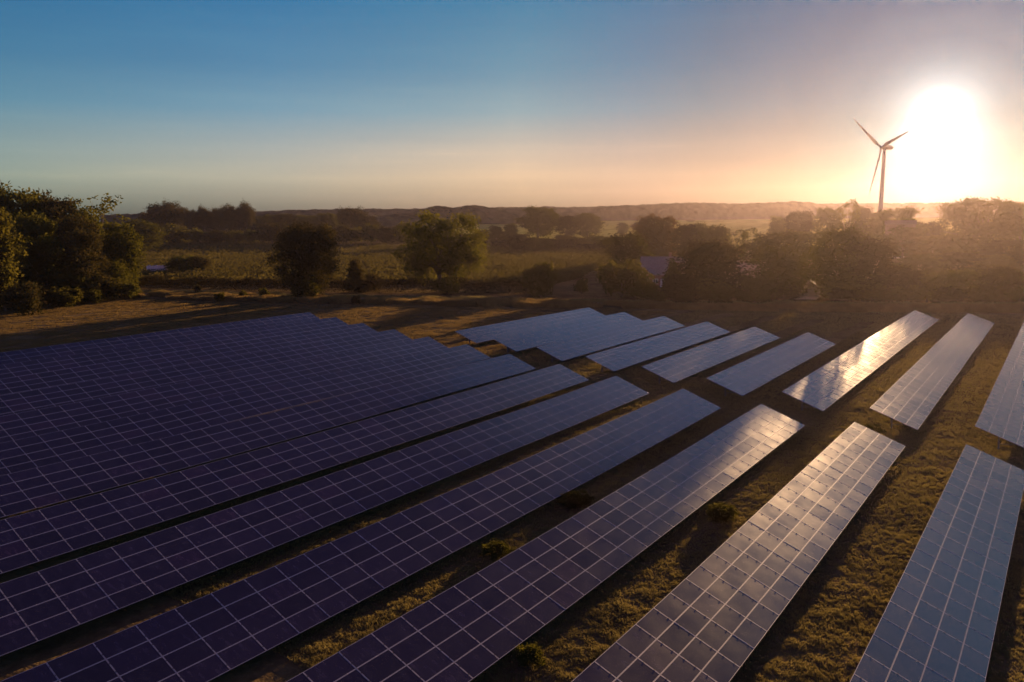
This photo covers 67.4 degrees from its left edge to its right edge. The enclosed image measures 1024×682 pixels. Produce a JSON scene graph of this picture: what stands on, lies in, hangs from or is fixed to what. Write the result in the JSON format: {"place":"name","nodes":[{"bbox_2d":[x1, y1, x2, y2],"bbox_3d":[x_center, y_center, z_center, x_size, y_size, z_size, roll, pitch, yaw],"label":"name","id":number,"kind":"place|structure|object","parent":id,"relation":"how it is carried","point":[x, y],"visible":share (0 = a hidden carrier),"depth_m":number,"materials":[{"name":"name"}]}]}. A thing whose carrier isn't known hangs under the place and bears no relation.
{"place":"outdoors","nodes":[
{"label":"outdoors","id":0,"kind":"place"},
{"bbox_2d":[139,242,563,285],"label":"plantation ground","id":1,"kind":"structure","parent":0,"point":[217,247],"depth_m":436.64,"materials":[{"name":"green plant"}]},
{"bbox_2d":[123,218,169,251],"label":"broadleaf tree","id":2,"kind":"object","parent":1,"relation":"on","point":[152,232],"visible":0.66,"depth_m":418.14,"materials":[{"name":"green plant"}]},
{"bbox_2d":[159,223,189,242],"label":"shrub","id":3,"kind":"object","parent":1,"relation":"on","point":[177,233],"visible":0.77,"depth_m":516.64,"materials":[{"name":"green plant"}]},
{"bbox_2d":[132,239,610,285],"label":"saplings","id":4,"kind":"object","parent":1,"relation":"on","point":[577,263],"visible":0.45,"depth_m":298.30,"materials":[{"name":"green plant"}]},
{"bbox_2d":[487,239,619,250],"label":"hedge","id":5,"kind":"object","parent":1,"relation":"on","point":[593,246],"visible":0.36,"depth_m":405.84,"materials":[{"name":"green plant"}]},
{"bbox_2d":[0,217,1023,681],"bbox_3d":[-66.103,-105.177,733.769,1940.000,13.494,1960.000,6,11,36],"label":"ground","id":6,"kind":"structure","parent":0,"point":[270,665],"depth_m":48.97,"materials":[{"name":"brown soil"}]},
{"bbox_2d":[0,207,32,311],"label":"broadleaf tree","id":7,"kind":"object","parent":6,"relation":"on","point":[10,247],"visible":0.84,"depth_m":152.88,"materials":[{"name":"green plant"}]},
{"bbox_2d":[0,281,48,315],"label":"shrub","id":8,"kind":"object","parent":6,"relation":"on","point":[26,295],"visible":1,"depth_m":147.28,"materials":[{"name":"green plant"}]},
{"bbox_2d":[0,181,59,265],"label":"broadleaf tree","id":9,"kind":"object","parent":6,"relation":"on","point":[22,199],"visible":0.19,"depth_m":192.35,"materials":[{"name":"green plant"}]},
{"bbox_2d":[8,210,60,279],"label":"broadleaf tree","id":10,"kind":"object","parent":6,"relation":"on","point":[35,226],"visible":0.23,"depth_m":176.39,"materials":[{"name":"green plant"}]},
{"bbox_2d":[19,233,76,305],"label":"broadleaf tree","id":11,"kind":"object","parent":6,"relation":"on","point":[45,257],"visible":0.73,"depth_m":163.88,"materials":[{"name":"green plant"}]},
{"bbox_2d":[32,195,91,235],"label":"broadleaf tree","id":12,"kind":"object","parent":6,"relation":"on","point":[59,208],"visible":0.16,"depth_m":196.26,"materials":[{"name":"green plant"}]},
{"bbox_2d":[43,286,83,307],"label":"shrub","id":13,"kind":"object","parent":6,"relation":"on","point":[60,296],"visible":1,"depth_m":161.23,"materials":[{"name":"green plant"}]},
{"bbox_2d":[41,259,91,294],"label":"broadleaf tree","id":14,"kind":"object","parent":6,"relation":"on","point":[78,278],"visible":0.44,"depth_m":167.08,"materials":[{"name":"green plant"}]},
{"bbox_2d":[55,213,105,258],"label":"broadleaf tree","id":15,"kind":"object","parent":6,"relation":"on","point":[80,222],"visible":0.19,"depth_m":180.75,"materials":[{"name":"green plant"}]},
{"bbox_2d":[54,205,109,239],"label":"broadleaf tree","id":16,"kind":"object","parent":6,"relation":"on","point":[81,212],"visible":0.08,"depth_m":194.47,"materials":[{"name":"green plant"}]},
{"bbox_2d":[59,226,112,300],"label":"broadleaf tree","id":17,"kind":"object","parent":6,"relation":"on","point":[81,247],"visible":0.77,"depth_m":170.15,"materials":[{"name":"green plant"}]},
{"bbox_2d":[77,288,103,303],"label":"shrub","id":18,"kind":"object","parent":6,"relation":"on","point":[91,295],"visible":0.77,"depth_m":168.48,"materials":[{"name":"green plant"}]},
{"bbox_2d":[66,193,134,235],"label":"thin leaved tree","id":19,"kind":"object","parent":6,"relation":"on","point":[102,208],"visible":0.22,"depth_m":204.58,"materials":[{"name":"green plant"}]},
{"bbox_2d":[99,277,122,299],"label":"shrub","id":20,"kind":"object","parent":6,"relation":"on","point":[110,289],"visible":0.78,"depth_m":175.19,"materials":[{"name":"green plant"}]},
{"bbox_2d":[107,259,134,294],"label":"broadleaf tree","id":21,"kind":"object","parent":6,"relation":"on","point":[120,271],"visible":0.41,"depth_m":180.16,"materials":[{"name":"green plant"}]},
{"bbox_2d":[100,219,149,283],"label":"broadleaf tree","id":22,"kind":"object","parent":6,"relation":"on","point":[119,247],"visible":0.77,"depth_m":185.48,"materials":[{"name":"green plant"}]},
{"bbox_2d":[0,312,319,364],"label":"solar array","id":23,"kind":"object","parent":6,"relation":"on","point":[16,356],"visible":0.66,"depth_m":102.43,"materials":[{"name":"blue glass"}]},
{"bbox_2d":[143,200,183,228],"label":"tree","id":24,"kind":"object","parent":6,"relation":"on","point":[164,213],"visible":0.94,"depth_m":612.91,"materials":[{"name":"green plant"}]},
{"bbox_2d":[0,317,347,378],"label":"solar array","id":25,"kind":"object","parent":6,"relation":"on","point":[17,369],"visible":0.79,"depth_m":95.69,"materials":[{"name":"blue glass"}]},
{"bbox_2d":[162,255,195,271],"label":"shrub","id":26,"kind":"object","parent":6,"relation":"on","point":[182,264],"visible":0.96,"depth_m":258.18,"materials":[{"name":"green plant"}]},
{"bbox_2d":[0,323,376,395],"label":"solar array","id":27,"kind":"object","parent":6,"relation":"on","point":[25,383],"visible":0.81,"depth_m":88.61,"materials":[{"name":"blue glass"}]},
{"bbox_2d":[194,206,214,231],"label":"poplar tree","id":28,"kind":"object","parent":6,"relation":"on","point":[204,219],"visible":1,"depth_m":616.91,"materials":[{"name":"green plant"}]},
{"bbox_2d":[0,329,411,415],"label":"solar array","id":29,"kind":"object","parent":6,"relation":"on","point":[20,402],"visible":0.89,"depth_m":81.29,"materials":[{"name":"blue glass"}]},
{"bbox_2d":[0,336,447,442],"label":"solar array","id":30,"kind":"object","parent":6,"relation":"on","point":[22,425],"visible":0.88,"depth_m":73.42,"materials":[{"name":"blue glass"}]},
{"bbox_2d":[221,203,241,230],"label":"poplar tree","id":31,"kind":"object","parent":6,"relation":"on","point":[230,217],"visible":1,"depth_m":615.83,"materials":[{"name":"green plant"}]},
{"bbox_2d":[0,344,490,475],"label":"solar array","id":32,"kind":"object","parent":6,"relation":"on","point":[18,455],"visible":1,"depth_m":66.18,"materials":[{"name":"blue glass"}]},
{"bbox_2d":[235,198,258,229],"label":"poplar tree","id":33,"kind":"object","parent":6,"relation":"on","point":[247,217],"visible":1,"depth_m":616.32,"materials":[{"name":"green plant"}]},
{"bbox_2d":[0,354,535,517],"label":"solar array","id":34,"kind":"object","parent":6,"relation":"on","point":[26,490],"visible":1,"depth_m":58.30,"materials":[{"name":"blue glass"}]},
{"bbox_2d":[0,364,588,573],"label":"solar array","id":35,"kind":"object","parent":6,"relation":"on","point":[54,531],"visible":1,"depth_m":50.38,"materials":[{"name":"blue glass"}]},
{"bbox_2d":[261,219,344,294],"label":"broadleaf tree","id":36,"kind":"object","parent":6,"relation":"on","point":[309,247],"visible":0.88,"depth_m":163.65,"materials":[{"name":"green plant"}]},
{"bbox_2d":[289,277,323,297],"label":"shrub","id":37,"kind":"object","parent":6,"relation":"on","point":[308,288],"visible":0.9,"depth_m":161.00,"materials":[{"name":"green plant"}]},
{"bbox_2d":[0,376,648,655],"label":"solar array","id":38,"kind":"object","parent":6,"relation":"on","point":[125,574],"visible":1,"depth_m":42.20,"materials":[{"name":"blue glass"}]},
{"bbox_2d":[135,275,533,294],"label":"hedge","id":39,"kind":"object","parent":6,"relation":"on","point":[213,281],"visible":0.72,"depth_m":186.90,"materials":[{"name":"green plant"}]},
{"bbox_2d":[0,295,674,354],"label":"stubble","id":40,"kind":"object","parent":6,"relation":"on","point":[186,302],"visible":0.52,"depth_m":138.14,"materials":[{"name":"brown plant"}]},
{"bbox_2d":[335,205,367,228],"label":"tree","id":41,"kind":"object","parent":6,"relation":"on","point":[348,216],"visible":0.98,"depth_m":654.05,"materials":[{"name":"green plant"}]},
{"bbox_2d":[341,257,368,292],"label":"conifer tree","id":42,"kind":"object","parent":6,"relation":"on","point":[355,272],"visible":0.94,"depth_m":184.20,"materials":[{"name":"green plant"}]},
{"bbox_2d":[0,389,720,681],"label":"solar array","id":43,"kind":"object","parent":6,"relation":"on","point":[211,636],"visible":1,"depth_m":37.03,"materials":[{"name":"blue glass"}]},
{"bbox_2d":[358,223,381,242],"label":"shrub","id":44,"kind":"object","parent":6,"relation":"on","point":[369,232],"visible":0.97,"depth_m":517.24,"materials":[{"name":"green plant"}]},
{"bbox_2d":[388,207,490,282],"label":"broadleaf tree","id":45,"kind":"object","parent":6,"relation":"on","point":[456,255],"visible":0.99,"depth_m":182.17,"materials":[{"name":"green plant"}]},
{"bbox_2d":[429,276,462,293],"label":"shrub","id":46,"kind":"object","parent":6,"relation":"on","point":[446,285],"visible":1,"depth_m":176.81,"materials":[{"name":"green plant"}]},
{"bbox_2d":[479,538,515,560],"bbox_3d":[-0.895,11.324,41.598,2.349,0.843,1.873,5,10,29],"label":"shrub","id":47,"kind":"object","parent":6,"relation":"on","point":[495,548],"visible":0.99,"depth_m":41.44,"materials":[{"name":"green plant"}]},
{"bbox_2d":[505,233,532,250],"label":"broadleaf tree","id":48,"kind":"object","parent":6,"relation":"on","point":[518,241],"visible":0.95,"depth_m":414.28,"materials":[{"name":"green plant"}]},
{"bbox_2d":[455,307,605,344],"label":"solar array","id":49,"kind":"object","parent":6,"relation":"on","point":[483,333],"visible":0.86,"depth_m":117.87,"materials":[{"name":"blue glass"}]},
{"bbox_2d":[515,641,546,667],"bbox_3d":[0.693,12.926,31.576,1.281,0.899,1.607,-5,10,-27],"label":"shrub","id":50,"kind":"object","parent":6,"relation":"on","point":[528,654],"visible":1,"depth_m":31.43,"materials":[{"name":"green plant"}]},
{"bbox_2d":[520,261,558,297],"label":"shrub","id":51,"kind":"object","parent":6,"relation":"on","point":[538,278],"visible":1,"depth_m":171.46,"materials":[{"name":"green plant"}]},
{"bbox_2d":[287,404,804,681],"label":"solar array","id":52,"kind":"object","parent":6,"relation":"on","point":[470,628],"visible":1,"depth_m":36.80,"materials":[{"name":"blue glass"}]},
{"bbox_2d":[100,202,1023,220],"bbox_3d":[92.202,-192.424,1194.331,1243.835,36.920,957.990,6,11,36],"label":"wood","id":53,"kind":"object","parent":6,"relation":"on","point":[926,211],"visible":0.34,"depth_m":1110.83,"materials":[{"name":"green plant"}]},
{"bbox_2d":[493,312,642,352],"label":"solar array","id":54,"kind":"object","parent":6,"relation":"on","point":[533,338],"visible":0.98,"depth_m":111.67,"materials":[{"name":"blue glass"}]},
{"bbox_2d":[117,288,1023,313],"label":"tall grass","id":55,"kind":"structure","parent":6,"relation":"on","point":[847,307],"depth_m":152.29,"materials":[{"name":"green plant"}]},
{"bbox_2d":[554,489,594,508],"bbox_3d":[3.933,10.121,49.078,2.590,0.890,2.311,-7,11,-34],"label":"shrub","id":56,"kind":"object","parent":6,"relation":"on","point":[572,499],"visible":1,"depth_m":48.76,"materials":[{"name":"green plant"}]},
{"bbox_2d":[537,316,683,361],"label":"solar array","id":57,"kind":"object","parent":6,"relation":"on","point":[566,349],"visible":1,"depth_m":105.93,"materials":[{"name":"blue glass"}]},
{"bbox_2d":[596,231,653,274],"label":"broadleaf tree","id":58,"kind":"object","parent":6,"relation":"on","point":[630,247],"visible":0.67,"depth_m":220.72,"materials":[{"name":"green plant"}]},
{"bbox_2d":[593,259,658,297],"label":"shrub","id":59,"kind":"object","parent":6,"relation":"on","point":[626,277],"visible":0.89,"depth_m":173.47,"materials":[{"name":"green plant"}]},
{"bbox_2d":[628,279,660,299],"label":"shrub","id":60,"kind":"object","parent":6,"relation":"on","point":[643,288],"visible":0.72,"depth_m":165.71,"materials":[{"name":"green plant"}]},
{"bbox_2d":[630,212,678,256],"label":"broadleaf tree","id":61,"kind":"object","parent":6,"relation":"on","point":[656,229],"visible":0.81,"depth_m":297.72,"materials":[{"name":"green plant"}]},
{"bbox_2d":[585,321,729,371],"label":"solar array","id":62,"kind":"object","parent":6,"relation":"on","point":[622,356],"visible":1,"depth_m":99.92,"materials":[{"name":"blue glass"}]},
{"bbox_2d":[640,252,687,286],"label":"farmhouse","id":63,"kind":"object","parent":6,"relation":"on","point":[654,266],"visible":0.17,"depth_m":199.92,"materials":[{"name":"brick"}]},
{"bbox_2d":[658,273,698,298],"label":"shrub","id":64,"kind":"object","parent":6,"relation":"on","point":[684,282],"visible":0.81,"depth_m":164.27,"materials":[{"name":"green plant"}]},
{"bbox_2d":[669,223,699,258],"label":"broadleaf tree","id":65,"kind":"object","parent":6,"relation":"on","point":[684,238],"visible":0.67,"depth_m":288.76,"materials":[{"name":"green plant"}]},
{"bbox_2d":[687,222,716,257],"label":"broadleaf tree","id":66,"kind":"object","parent":6,"relation":"on","point":[701,233],"visible":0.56,"depth_m":287.67,"materials":[{"name":"green plant"}]},
{"bbox_2d":[663,238,750,299],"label":"broadleaf tree","id":67,"kind":"object","parent":6,"relation":"on","point":[719,265],"visible":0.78,"depth_m":165.56,"materials":[{"name":"green plant"}]},
{"bbox_2d":[642,327,779,383],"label":"solar array","id":68,"kind":"object","parent":6,"relation":"on","point":[682,365],"visible":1,"depth_m":93.94,"materials":[{"name":"blue glass"}]},
{"bbox_2d":[596,201,834,220],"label":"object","id":69,"kind":"object","parent":6,"relation":"on","point":[715,211],"visible":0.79,"depth_m":966.15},
{"bbox_2d":[706,224,734,258],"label":"broadleaf tree","id":70,"kind":"object","parent":6,"relation":"on","point":[720,231],"visible":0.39,"depth_m":289.00,"materials":[{"name":"green plant"}]},
{"bbox_2d":[705,501,739,522],"bbox_3d":[12.847,10.437,46.845,2.118,1.112,2.374,2,9,14],"label":"shrub","id":71,"kind":"object","parent":6,"relation":"on","point":[716,511],"visible":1,"depth_m":46.44,"materials":[{"name":"green plant"}]},
{"bbox_2d":[572,422,904,681],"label":"solar array","id":72,"kind":"object","parent":6,"relation":"on","point":[683,613],"visible":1,"depth_m":36.50,"materials":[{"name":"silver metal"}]},
{"bbox_2d":[707,332,835,396],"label":"solar array","id":73,"kind":"object","parent":6,"relation":"on","point":[745,377],"visible":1,"depth_m":87.97,"materials":[{"name":"blue glass"}]},
{"bbox_2d":[740,243,815,298],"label":"broadleaf tree","id":74,"kind":"object","parent":6,"relation":"on","point":[787,267],"visible":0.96,"depth_m":161.66,"materials":[{"name":"green plant"}]},
{"bbox_2d":[736,229,830,262],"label":"broadleaf tree","id":75,"kind":"object","parent":6,"relation":"on","point":[772,238],"visible":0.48,"depth_m":232.99,"materials":[{"name":"green plant"}]},
{"bbox_2d":[809,206,845,243],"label":"broadleaf tree","id":76,"kind":"object","parent":6,"relation":"on","point":[824,217],"visible":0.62,"depth_m":397.47,"materials":[{"name":"green plant"}]},
{"bbox_2d":[803,225,870,299],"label":"broadleaf tree","id":77,"kind":"object","parent":6,"relation":"on","point":[830,266],"visible":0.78,"depth_m":160.59,"materials":[{"name":"green plant"}]},
{"bbox_2d":[827,287,858,301],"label":"shrub","id":78,"kind":"object","parent":6,"relation":"on","point":[837,294],"visible":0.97,"depth_m":157.12,"materials":[{"name":"green plant"}]},
{"bbox_2d":[836,198,861,232],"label":"thin leaved tree","id":79,"kind":"object","parent":6,"relation":"on","point":[847,223],"visible":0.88,"depth_m":329.05,"materials":[{"name":"green plant"}]},
{"bbox_2d":[782,310,938,410],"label":"solar array","id":80,"kind":"object","parent":6,"relation":"on","point":[826,386],"visible":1,"depth_m":87.95,"materials":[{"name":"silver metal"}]},
{"bbox_2d":[848,205,879,239],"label":"broadleaf tree","id":81,"kind":"object","parent":6,"relation":"on","point":[865,213],"visible":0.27,"depth_m":377.31,"materials":[{"name":"green plant"}]},
{"bbox_2d":[835,235,906,302],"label":"broadleaf tree","id":82,"kind":"object","parent":6,"relation":"on","point":[875,254],"visible":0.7,"depth_m":157.81,"materials":[{"name":"green plant"}]},
{"bbox_2d":[863,204,934,242],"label":"broadleaf tree","id":83,"kind":"object","parent":6,"relation":"on","point":[902,214],"visible":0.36,"depth_m":323.26,"materials":[{"name":"green plant"}]},
{"bbox_2d":[884,220,916,257],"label":"barn","id":84,"kind":"structure","parent":6,"relation":"on","point":[888,224],"depth_m":312.13,"materials":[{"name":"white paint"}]},
{"bbox_2d":[878,225,929,258],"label":"broadleaf tree","id":85,"kind":"object","parent":6,"relation":"on","point":[901,237],"visible":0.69,"depth_m":299.41,"materials":[{"name":"green plant"}]},
{"bbox_2d":[900,270,955,301],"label":"broadleaf tree","id":86,"kind":"object","parent":6,"relation":"on","point":[933,280],"visible":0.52,"depth_m":156.52,"materials":[{"name":"green plant"}]},
{"bbox_2d":[870,313,993,429],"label":"solar array","id":87,"kind":"object","parent":6,"relation":"on","point":[963,331],"visible":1,"depth_m":81.44,"materials":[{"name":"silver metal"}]},
{"bbox_2d":[898,234,970,262],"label":"broadleaf tree","id":88,"kind":"object","parent":6,"relation":"on","point":[925,244],"visible":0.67,"depth_m":267.97,"materials":[{"name":"green plant"}]},
{"bbox_2d":[850,444,1023,681],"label":"solar array","id":89,"kind":"object","parent":6,"relation":"on","point":[988,477],"visible":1,"depth_m":35.85,"materials":[{"name":"blue glass"}]},
{"bbox_2d":[927,282,969,303],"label":"shrub","id":90,"kind":"object","parent":6,"relation":"on","point":[952,294],"visible":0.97,"depth_m":153.01,"materials":[{"name":"green plant"}]},
{"bbox_2d":[932,268,993,301],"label":"broadleaf tree","id":91,"kind":"object","parent":6,"relation":"on","point":[960,280],"visible":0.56,"depth_m":155.44,"materials":[{"name":"green plant"}]},
{"bbox_2d":[929,196,1023,250],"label":"broadleaf tree","id":92,"kind":"object","parent":6,"relation":"on","point":[969,218],"visible":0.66,"depth_m":354.50,"materials":[{"name":"green plant"}]},
{"bbox_2d":[966,253,1023,274],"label":"broadleaf tree","id":93,"kind":"object","parent":6,"relation":"on","point":[995,260],"visible":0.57,"depth_m":213.88,"materials":[{"name":"green plant"}]},
{"bbox_2d":[974,266,1023,300],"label":"broadleaf tree","id":94,"kind":"object","parent":6,"relation":"on","point":[992,274],"visible":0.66,"depth_m":154.01,"materials":[{"name":"green plant"}]},
{"bbox_2d":[975,323,1023,449],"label":"solar array","id":95,"kind":"object","parent":6,"relation":"on","point":[1009,406],"visible":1,"depth_m":69.23,"materials":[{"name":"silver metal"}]},
{"bbox_2d":[981,203,1023,249],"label":"broadleaf tree","id":96,"kind":"object","parent":6,"relation":"on","point":[1008,222],"visible":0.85,"depth_m":329.95,"materials":[{"name":"green plant"}]},
{"bbox_2d":[0,0,1023,219],"label":"sky","id":97,"kind":"structure","parent":0,"point":[272,105],"materials":[{"name":"blue"}]},
{"bbox_2d":[432,218,1013,247],"bbox_3d":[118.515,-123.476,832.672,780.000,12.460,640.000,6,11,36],"label":"ripe field","id":98,"kind":"structure","parent":0,"point":[761,226],"depth_m":710.28,"materials":[{"name":"yellow plant"}]},
{"bbox_2d":[244,212,430,228],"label":"wood","id":99,"kind":"object","parent":98,"relation":"on","point":[387,222],"visible":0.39,"depth_m":734.57,"materials":[{"name":"green plant"}]},
{"bbox_2d":[380,205,600,224],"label":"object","id":100,"kind":"object","parent":98,"relation":"on","point":[489,215],"visible":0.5,"depth_m":828.71,"materials":[{"name":"green plant"}]},
{"bbox_2d":[512,205,561,237],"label":"broadleaf tree","id":101,"kind":"object","parent":98,"relation":"on","point":[543,227],"visible":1,"depth_m":555.02,"materials":[{"name":"green plant"}]},
{"bbox_2d":[555,215,577,235],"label":"broadleaf tree","id":102,"kind":"object","parent":98,"relation":"on","point":[566,221],"visible":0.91,"depth_m":557.26,"materials":[{"name":"green plant"}]},
{"bbox_2d":[569,212,605,236],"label":"broadleaf tree","id":103,"kind":"object","parent":98,"relation":"on","point":[586,222],"visible":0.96,"depth_m":555.71,"materials":[{"name":"green plant"}]},
{"bbox_2d":[783,211,819,242],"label":"broadleaf tree","id":104,"kind":"object","parent":98,"relation":"on","point":[802,221],"visible":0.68,"depth_m":416.32,"materials":[{"name":"green plant"}]},
{"bbox_2d":[853,118,908,213],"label":"wind turbine","id":105,"kind":"object","parent":98,"relation":"on","point":[885,146],"visible":0.91,"depth_m":432.32,"materials":[{"name":"grey paint"}]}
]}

